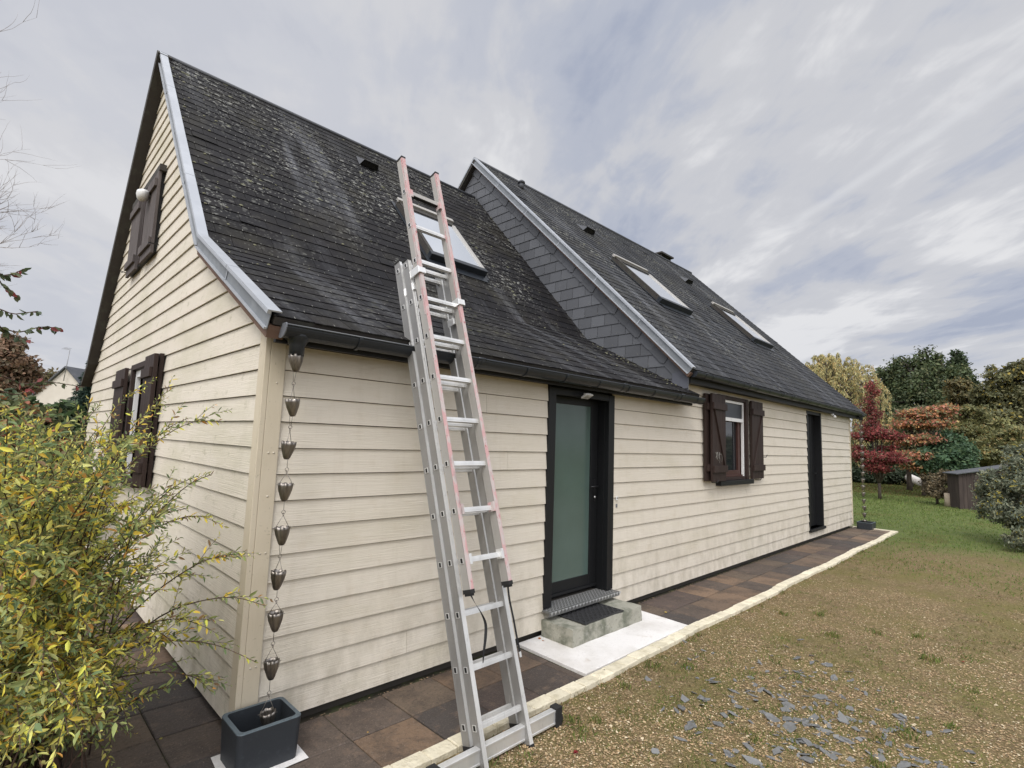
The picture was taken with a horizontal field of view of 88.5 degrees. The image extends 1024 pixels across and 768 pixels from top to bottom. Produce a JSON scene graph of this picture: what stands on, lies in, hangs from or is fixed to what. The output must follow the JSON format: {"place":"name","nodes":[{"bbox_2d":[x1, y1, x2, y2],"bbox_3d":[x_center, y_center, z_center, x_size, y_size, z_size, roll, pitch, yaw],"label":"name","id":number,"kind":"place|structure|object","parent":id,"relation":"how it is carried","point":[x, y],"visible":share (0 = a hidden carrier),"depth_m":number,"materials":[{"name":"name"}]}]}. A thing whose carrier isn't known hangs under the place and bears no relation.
{"place":"outdoors","nodes":[
{"label":"outdoors","id":0,"kind":"place"},
{"bbox_2d":[26,347,84,404],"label":"neighbour house","id":1,"kind":"structure","parent":0,"point":[53,393],"depth_m":47.26,"materials":[{"name":"beige paint"}]},
{"bbox_2d":[56,527,889,767],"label":"path","id":2,"kind":"structure","parent":0,"point":[184,721],"depth_m":3.29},
{"bbox_2d":[211,744,308,767],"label":"mortar patch","id":3,"kind":"object","parent":2,"relation":"on","point":[301,755],"visible":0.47,"depth_m":2.74,"materials":[{"name":"white concrete"}]},
{"bbox_2d":[220,697,300,767],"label":"planter","id":4,"kind":"object","parent":3,"relation":"on","point":[248,740],"visible":0.99,"depth_m":2.71,"materials":[{"name":"paint"}]},
{"bbox_2d":[517,611,686,676],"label":"concrete slab","id":5,"kind":"structure","parent":2,"relation":"on","point":[592,656],"depth_m":4.41,"materials":[{"name":"white concrete"}]},
{"bbox_2d":[540,598,641,647],"bbox_3d":[0.759,2.187,4.857,1.080,0.157,0.357,8,-9,-44],"label":"doorstep","id":6,"kind":"object","parent":5,"relation":"on","point":[565,631],"visible":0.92,"depth_m":4.59,"materials":[{"name":"concrete"}]},
{"bbox_2d":[557,602,623,624],"bbox_3d":[0.721,2.100,4.829,0.590,0.011,0.330,8,-9,-44],"label":"doormat","id":7,"kind":"object","parent":6,"relation":"on","point":[589,614],"visible":0.88,"depth_m":4.80,"materials":[{"name":"rubber"}]},
{"bbox_2d":[857,520,875,529],"bbox_3d":[8.070,3.215,11.974,0.430,0.149,0.300,8,-9,-44],"label":"planter","id":8,"kind":"object","parent":2,"relation":"on","point":[868,525],"visible":1,"depth_m":11.85,"materials":[{"name":"paint"}]},
{"bbox_2d":[0,0,1023,433],"label":"sky","id":9,"kind":"structure","parent":0,"point":[847,176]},
{"bbox_2d":[26,466,1023,767],"bbox_3d":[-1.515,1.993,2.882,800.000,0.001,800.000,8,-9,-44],"label":"ground","id":10,"kind":"structure","parent":0,"point":[1008,568],"depth_m":4.27,"materials":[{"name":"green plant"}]},
{"bbox_2d":[0,330,50,400],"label":"beech tree","id":11,"kind":"object","parent":10,"relation":"on","point":[17,363],"visible":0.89,"depth_m":18.59,"materials":[{"name":"brown plant"}]},
{"bbox_2d":[0,730,72,767],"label":"undergrowth shrub","id":12,"kind":"object","parent":10,"relation":"on","point":[30,764],"visible":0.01,"depth_m":2.44,"materials":[{"name":"green plant"}]},
{"bbox_2d":[0,3,75,286],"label":"bare tree","id":13,"kind":"object","parent":10,"relation":"on","point":[7,211],"visible":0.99,"depth_m":10.65,"materials":[{"name":"brown plant"}]},
{"bbox_2d":[23,367,58,398],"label":"wood tree","id":14,"kind":"object","parent":10,"relation":"on","point":[47,376],"visible":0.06,"depth_m":59.61,"materials":[{"name":"green plant"}]},
{"bbox_2d":[0,268,82,400],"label":"tall shrub","id":15,"kind":"object","parent":10,"relation":"on","point":[6,330],"visible":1,"depth_m":2.62,"materials":[{"name":"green plant"}]},
{"bbox_2d":[0,388,87,517],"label":"smoke bush","id":16,"kind":"object","parent":10,"relation":"on","point":[28,408],"visible":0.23,"depth_m":5.72,"materials":[{"name":"green plant"}]},
{"bbox_2d":[0,388,88,453],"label":"laurel hedge","id":17,"kind":"object","parent":10,"relation":"on","point":[67,407],"visible":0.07,"depth_m":10.39,"materials":[{"name":"green plant"}]},
{"bbox_2d":[67,361,91,410],"bbox_3d":[-24.863,0.853,31.225,4.416,6.800,4.020,8,-9,-44],"label":"spruce tree","id":18,"kind":"object","parent":10,"relation":"on","point":[81,398],"visible":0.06,"depth_m":30.67,"materials":[{"name":"green plant"}]},
{"bbox_2d":[0,375,272,767],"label":"golden shrub","id":19,"kind":"object","parent":10,"relation":"on","point":[54,669],"visible":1,"depth_m":2.12,"materials":[{"name":"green plant"}]},
{"bbox_2d":[81,50,866,718],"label":"house","id":20,"kind":"structure","parent":10,"relation":"on","point":[657,422],"depth_m":5.12,"materials":[{"name":"beige wood"}]},
{"bbox_2d":[102,353,164,487],"bbox_3d":[-4.066,0.412,5.673,0.267,1.280,2.336,8,-9,-44],"label":"window","id":21,"kind":"structure","parent":20,"relation":"in","point":[143,371],"depth_m":5.01,"materials":[{"name":"brown wood"}]},
{"bbox_2d":[121,163,167,277],"bbox_3d":[-4.381,-1.881,6.251,0.126,1.000,1.603,8,-9,-44],"label":"window","id":22,"kind":"structure","parent":20,"relation":"in","point":[145,216],"depth_m":5.98,"materials":[{"name":"brown wood"}]},
{"bbox_2d":[259,353,303,725],"bbox_3d":[-1.277,0.841,2.915,0.096,2.040,0.082,-1,-7,28],"label":"rain chain","id":23,"kind":"object","parent":20,"relation":"hanging from","point":[271,666],"visible":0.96,"depth_m":2.89,"materials":[{"name":"metal"}]},
{"bbox_2d":[391,197,489,282],"bbox_3d":[-0.965,-1.941,7.124,1.020,1.144,0.989,8,-9,-44],"label":"roof window","id":24,"kind":"structure","parent":20,"relation":"in","point":[467,263],"depth_m":7.03,"materials":[{"name":"white glass"}]},
{"bbox_2d":[551,395,598,597],"bbox_3d":[0.589,1.076,5.196,0.844,1.895,0.113,8,-9,-44],"label":"door","id":25,"kind":"structure","parent":20,"relation":"in","point":[576,438],"depth_m":5.25,"materials":[{"name":"green glass"}]},
{"bbox_2d":[608,254,693,318],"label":"roof window","id":26,"kind":"structure","parent":20,"relation":"in","point":[639,274],"depth_m":9.29,"materials":[{"name":"white glass"}]},
{"bbox_2d":[703,393,766,485],"bbox_3d":[3.279,0.827,7.704,2.115,1.265,0.328,8,-9,-44],"label":"window","id":27,"kind":"structure","parent":20,"relation":"in","point":[726,430],"depth_m":7.75,"materials":[{"name":"brown wood"}]},
{"bbox_2d":[708,301,774,351],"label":"roof window","id":28,"kind":"structure","parent":20,"relation":"in","point":[729,315],"depth_m":11.99,"materials":[{"name":"white glass"}]},
{"bbox_2d":[808,415,816,525],"bbox_3d":[5.876,1.708,10.422,0.810,2.186,0.099,8,-9,-44],"label":"door","id":29,"kind":"structure","parent":20,"relation":"in","point":[812,473],"depth_m":10.57,"materials":[{"name":"black metal"}]},
{"bbox_2d":[859,420,866,522],"bbox_3d":[8.126,2.013,12.183,0.085,2.430,0.085,8,-9,-44],"label":"rain chain","id":30,"kind":"object","parent":20,"relation":"hanging from","point":[862,473],"visible":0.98,"depth_m":12.16,"materials":[{"name":"metal"}]},
{"bbox_2d":[394,155,562,767],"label":"ladder","id":31,"kind":"object","parent":10,"relation":"on","point":[476,466],"visible":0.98,"depth_m":3.27,"materials":[{"name":"metal"}]},
{"bbox_2d":[383,526,897,767],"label":"kerb","id":32,"kind":"structure","parent":10,"relation":"on","point":[444,749],"depth_m":3.98,"materials":[{"name":"beige concrete"}]},
{"bbox_2d":[651,748,659,753],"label":"slate chip","id":33,"kind":"object","parent":10,"relation":"on","point":[654,750],"visible":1,"depth_m":2.96,"materials":[{"name":"grey stone"}]},
{"bbox_2d":[673,736,687,741],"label":"slate chip","id":34,"kind":"object","parent":10,"relation":"on","point":[680,738],"visible":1,"depth_m":3.10,"materials":[{"name":"grey stone"}]},
{"bbox_2d":[677,704,685,710],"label":"slate chip","id":35,"kind":"object","parent":10,"relation":"on","point":[682,707],"visible":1,"depth_m":3.46,"materials":[{"name":"grey stone"}]},
{"bbox_2d":[681,694,688,702],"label":"slate chip","id":36,"kind":"object","parent":10,"relation":"on","point":[684,698],"visible":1,"depth_m":3.59,"materials":[{"name":"grey stone"}]},
{"bbox_2d":[684,723,693,730],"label":"slate chip","id":37,"kind":"object","parent":10,"relation":"on","point":[687,727],"visible":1,"depth_m":3.24,"materials":[{"name":"grey stone"}]},
{"bbox_2d":[687,720,696,727],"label":"slate chip","id":38,"kind":"object","parent":10,"relation":"on","point":[690,722],"visible":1,"depth_m":3.29,"materials":[{"name":"grey stone"}]},
{"bbox_2d":[712,721,725,727],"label":"slate chip","id":39,"kind":"object","parent":10,"relation":"on","point":[719,724],"visible":1,"depth_m":3.28,"materials":[{"name":"grey stone"}]},
{"bbox_2d":[723,749,733,757],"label":"slate chip","id":40,"kind":"object","parent":10,"relation":"on","point":[728,753],"visible":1,"depth_m":2.97,"materials":[{"name":"grey stone"}]},
{"bbox_2d":[742,742,754,751],"bbox_3d":[1.371,2.101,3.039,0.071,0.006,0.075,18,6,5],"label":"slate chip","id":41,"kind":"object","parent":10,"relation":"on","point":[748,746],"visible":1,"depth_m":3.04,"materials":[{"name":"grey stone"}]},
{"bbox_2d":[741,754,762,765],"bbox_3d":[1.332,2.086,2.906,0.129,0.006,0.046,9,25,36],"label":"slate chip","id":42,"kind":"object","parent":10,"relation":"on","point":[750,760],"visible":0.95,"depth_m":2.91,"materials":[{"name":"grey stone"}]},
{"bbox_2d":[762,711,779,722],"bbox_3d":[1.672,2.145,3.369,0.137,0.006,0.061,26,25,30],"label":"slate chip","id":43,"kind":"object","parent":10,"relation":"on","point":[771,717],"visible":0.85,"depth_m":3.37,"materials":[{"name":"grey stone"}]},
{"bbox_2d":[772,746,780,754],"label":"slate chip","id":44,"kind":"object","parent":10,"relation":"on","point":[776,750],"visible":1,"depth_m":3.01,"materials":[{"name":"grey stone"}]},
{"bbox_2d":[780,706,790,711],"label":"slate chip","id":45,"kind":"object","parent":10,"relation":"on","point":[783,709],"visible":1,"depth_m":3.50,"materials":[{"name":"grey stone"}]},
{"bbox_2d":[782,717,792,720],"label":"slate chip","id":46,"kind":"object","parent":10,"relation":"on","point":[788,718],"visible":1,"depth_m":3.37,"materials":[{"name":"grey stone"}]},
{"bbox_2d":[781,701,794,709],"bbox_3d":[1.874,2.178,3.553,0.078,0.005,0.096,-5,5,-11],"label":"slate chip","id":47,"kind":"object","parent":10,"relation":"on","point":[788,704],"visible":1,"depth_m":3.56,"materials":[{"name":"grey stone"}]},
{"bbox_2d":[782,721,796,732],"bbox_3d":[1.728,2.136,3.275,0.078,0.007,0.115,-24,-5,9],"label":"slate chip","id":48,"kind":"object","parent":10,"relation":"on","point":[790,726],"visible":1,"depth_m":3.27,"materials":[{"name":"grey stone"}]},
{"bbox_2d":[797,718,810,722],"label":"slate chip","id":49,"kind":"object","parent":10,"relation":"on","point":[803,719],"visible":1,"depth_m":3.36,"materials":[{"name":"grey stone"}]},
{"bbox_2d":[799,756,814,762],"bbox_3d":[1.649,2.096,2.936,0.081,0.005,0.072,-13,-11,11],"label":"slate chip","id":50,"kind":"object","parent":10,"relation":"on","point":[809,759],"visible":1,"depth_m":2.93,"materials":[{"name":"grey stone"}]},
{"bbox_2d":[802,738,812,745],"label":"slate chip","id":51,"kind":"object","parent":10,"relation":"on","point":[809,743],"visible":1,"depth_m":3.10,"materials":[{"name":"grey stone"}]},
{"bbox_2d":[805,723,818,725],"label":"slate chip","id":52,"kind":"object","parent":10,"relation":"on","point":[809,724],"visible":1,"depth_m":3.30,"materials":[{"name":"grey stone"}]},
{"bbox_2d":[809,713,818,720],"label":"slate chip","id":53,"kind":"object","parent":10,"relation":"on","point":[814,716],"visible":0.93,"depth_m":3.40,"materials":[{"name":"grey stone"}]},
{"bbox_2d":[812,694,827,699],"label":"slate chip","id":54,"kind":"object","parent":10,"relation":"on","point":[820,696],"visible":1,"depth_m":3.70,"materials":[{"name":"grey stone"}]},
{"bbox_2d":[815,728,833,733],"bbox_3d":[1.934,2.146,3.255,0.103,0.005,0.033,-5,13,38],"label":"slate chip","id":55,"kind":"object","parent":10,"relation":"on","point":[823,730],"visible":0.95,"depth_m":3.25,"materials":[{"name":"grey stone"}]},
{"bbox_2d":[819,747,829,756],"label":"slate chip","id":56,"kind":"object","parent":10,"relation":"on","point":[827,753],"visible":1,"depth_m":3.02,"materials":[{"name":"grey stone"}]},
{"bbox_2d":[822,720,831,728],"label":"slate chip","id":57,"kind":"object","parent":10,"relation":"on","point":[827,723],"visible":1,"depth_m":3.33,"materials":[{"name":"grey stone"}]},
{"bbox_2d":[821,662,832,666],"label":"slate chip","id":58,"kind":"object","parent":10,"relation":"on","point":[827,664],"visible":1,"depth_m":4.26,"materials":[{"name":"grey stone"}]},
{"bbox_2d":[830,753,837,759],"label":"slate chip","id":59,"kind":"object","parent":10,"relation":"on","point":[832,755],"visible":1,"depth_m":2.97,"materials":[{"name":"grey stone"}]},
{"bbox_2d":[830,674,837,680],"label":"slate chip","id":60,"kind":"object","parent":10,"relation":"on","point":[833,676],"visible":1,"depth_m":4.01,"materials":[{"name":"grey stone"}]},
{"bbox_2d":[834,736,847,742],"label":"slate chip","id":61,"kind":"object","parent":10,"relation":"on","point":[841,739],"visible":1,"depth_m":3.15,"materials":[{"name":"grey stone"}]},
{"bbox_2d":[837,718,847,723],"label":"slate chip","id":62,"kind":"object","parent":10,"relation":"on","point":[842,720],"visible":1,"depth_m":3.37,"materials":[{"name":"grey stone"}]},
{"bbox_2d":[838,711,847,720],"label":"slate chip","id":63,"kind":"object","parent":10,"relation":"on","point":[841,715],"visible":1,"depth_m":3.42,"materials":[{"name":"grey stone"}]},
{"bbox_2d":[805,353,892,466],"bbox_3d":[16.231,1.742,26.345,5.306,6.800,4.824,8,-9,-44],"label":"willow tree","id":64,"kind":"object","parent":10,"relation":"on","point":[830,371],"visible":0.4,"depth_m":25.69,"materials":[{"name":"yellow plant"}]},
{"bbox_2d":[845,705,853,710],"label":"slate chip","id":65,"kind":"object","parent":10,"relation":"on","point":[848,707],"visible":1,"depth_m":3.54,"materials":[{"name":"grey stone"}]},
{"bbox_2d":[846,756,855,762],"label":"slate chip","id":66,"kind":"object","parent":10,"relation":"on","point":[851,759],"visible":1,"depth_m":2.96,"materials":[{"name":"grey stone"}]},
{"bbox_2d":[851,438,897,469],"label":"tree","id":67,"kind":"object","parent":10,"relation":"on","point":[854,463],"visible":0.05,"depth_m":50.45,"materials":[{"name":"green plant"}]},
{"bbox_2d":[850,378,911,498],"bbox_3d":[14.083,2.059,20.202,1.996,4.678,2.312,8,-9,-44],"label":"japanese maple","id":68,"kind":"object","parent":10,"relation":"on","point":[880,460],"visible":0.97,"depth_m":20.12,"materials":[{"name":"red plant"}]},
{"bbox_2d":[877,755,885,761],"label":"slate chip","id":69,"kind":"object","parent":10,"relation":"on","point":[881,758],"visible":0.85,"depth_m":2.97,"materials":[{"name":"grey stone"}]},
{"bbox_2d":[885,740,891,746],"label":"slate chip","id":70,"kind":"object","parent":10,"relation":"on","point":[888,743],"visible":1,"depth_m":3.13,"materials":[{"name":"grey stone"}]},
{"bbox_2d":[852,465,938,484],"bbox_3d":[21.252,5.166,29.823,5.462,1.269,1.742,-3,-8,36],"label":"hedge","id":71,"kind":"object","parent":10,"relation":"on","point":[896,476],"visible":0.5,"depth_m":29.56,"materials":[{"name":"green plant"}]},
{"bbox_2d":[892,713,907,719],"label":"slate chip","id":72,"kind":"object","parent":10,"relation":"on","point":[897,715],"visible":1,"depth_m":3.46,"materials":[{"name":"grey stone"}]},
{"bbox_2d":[897,762,910,767],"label":"slate chip","id":73,"kind":"object","parent":10,"relation":"on","point":[904,765],"visible":1,"depth_m":2.91,"materials":[{"name":"grey stone"}]},
{"bbox_2d":[876,403,947,490],"bbox_3d":[19.264,3.058,25.402,2.662,4.174,3.552,8,-9,-44],"label":"tree","id":74,"kind":"object","parent":10,"relation":"on","point":[909,486],"visible":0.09,"depth_m":25.36,"materials":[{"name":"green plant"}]},
{"bbox_2d":[904,475,921,486],"bbox_3d":[21.525,5.188,28.098,0.426,0.712,3.010,0,-7,20],"label":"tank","id":75,"kind":"object","parent":10,"relation":"on","point":[915,479],"visible":0.39,"depth_m":27.78,"materials":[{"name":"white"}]},
{"bbox_2d":[854,344,977,448],"bbox_3d":[30.365,2.005,40.518,7.561,10.456,8.544,8,-9,-44],"label":"oak tree","id":76,"kind":"object","parent":10,"relation":"on","point":[921,384],"visible":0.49,"depth_m":39.79,"materials":[{"name":"green plant"}]},
{"bbox_2d":[909,755,923,763],"bbox_3d":[2.299,2.130,2.982,0.039,0.004,0.083,-2,2,-33],"label":"slate chip","id":77,"kind":"object","parent":10,"relation":"on","point":[916,758],"visible":1,"depth_m":2.98,"materials":[{"name":"grey stone"}]},
{"bbox_2d":[883,402,963,495],"bbox_3d":[17.375,2.769,22.567,2.940,4.006,2.414,4,-6,-16],"label":"orange tree","id":78,"kind":"object","parent":10,"relation":"on","point":[917,418],"visible":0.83,"depth_m":22.29,"materials":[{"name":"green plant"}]},
{"bbox_2d":[918,468,953,503],"bbox_3d":[15.223,3.638,18.686,1.147,1.292,1.224,0,-6,16],"label":"brown shrub","id":79,"kind":"object","parent":10,"relation":"on","point":[935,487],"visible":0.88,"depth_m":18.62,"materials":[{"name":"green plant"}]},
{"bbox_2d":[940,729,952,732],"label":"slate chip","id":80,"kind":"object","parent":10,"relation":"on","point":[946,730],"visible":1,"depth_m":3.29,"materials":[{"name":"grey stone"}]},
{"bbox_2d":[944,493,950,506],"bbox_3d":[14.933,3.971,18.007,0.213,0.470,0.212,8,-9,-44],"label":"tree stump","id":81,"kind":"object","parent":10,"relation":"on","point":[947,499],"visible":0.97,"depth_m":17.95,"materials":[{"name":"brown wood"}]},
{"bbox_2d":[911,429,983,487],"bbox_3d":[17.963,3.258,21.852,2.680,2.917,2.436,8,-9,-44],"label":"laurel bush","id":82,"kind":"object","parent":10,"relation":"on","point":[956,452],"visible":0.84,"depth_m":21.41,"materials":[{"name":"green plant"}]},
{"bbox_2d":[930,376,975,431],"bbox_3d":[28.292,2.875,33.119,4.136,6.825,3.129,3,-6,-10],"label":"ash tree","id":83,"kind":"object","parent":10,"relation":"on","point":[955,390],"visible":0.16,"depth_m":33.34,"materials":[{"name":"green plant"}]},
{"bbox_2d":[944,349,981,388],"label":"pine tree","id":84,"kind":"object","parent":10,"relation":"on","point":[957,358],"visible":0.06,"depth_m":42.30,"materials":[{"name":"green plant"}]},
{"bbox_2d":[962,749,975,753],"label":"slate chip","id":85,"kind":"object","parent":10,"relation":"on","point":[970,751],"visible":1,"depth_m":3.08,"materials":[{"name":"grey stone"}]},
{"bbox_2d":[942,464,1022,509],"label":"garden shed","id":86,"kind":"structure","parent":10,"relation":"on","point":[959,482],"depth_m":17.34,"materials":[{"name":"brown wood"}]},
{"bbox_2d":[973,478,982,508],"bbox_3d":[15.444,3.571,17.122,0.650,1.000,0.017,0,-6,17],"label":"door","id":87,"kind":"structure","parent":86,"relation":"in","point":[975,479],"depth_m":17.21,"materials":[{"name":"grey wood"}]},
{"bbox_2d":[942,404,1023,469],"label":"maple tree","id":88,"kind":"object","parent":10,"relation":"on","point":[984,431],"visible":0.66,"depth_m":23.41,"materials":[{"name":"green plant"}]},
{"bbox_2d":[966,358,1023,468],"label":"hazel tree","id":89,"kind":"object","parent":10,"relation":"on","point":[1001,393],"visible":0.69,"depth_m":27.30,"materials":[{"name":"green plant"}]},
{"bbox_2d":[969,442,1023,549],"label":"silver bush","id":90,"kind":"object","parent":10,"relation":"on","point":[1008,511],"visible":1,"depth_m":10.56,"materials":[{"name":"green plant"}]},
{"bbox_2d":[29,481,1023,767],"bbox_3d":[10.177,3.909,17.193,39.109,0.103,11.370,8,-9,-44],"label":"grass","id":91,"kind":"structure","parent":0,"point":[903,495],"depth_m":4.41,"materials":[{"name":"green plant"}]}
]}

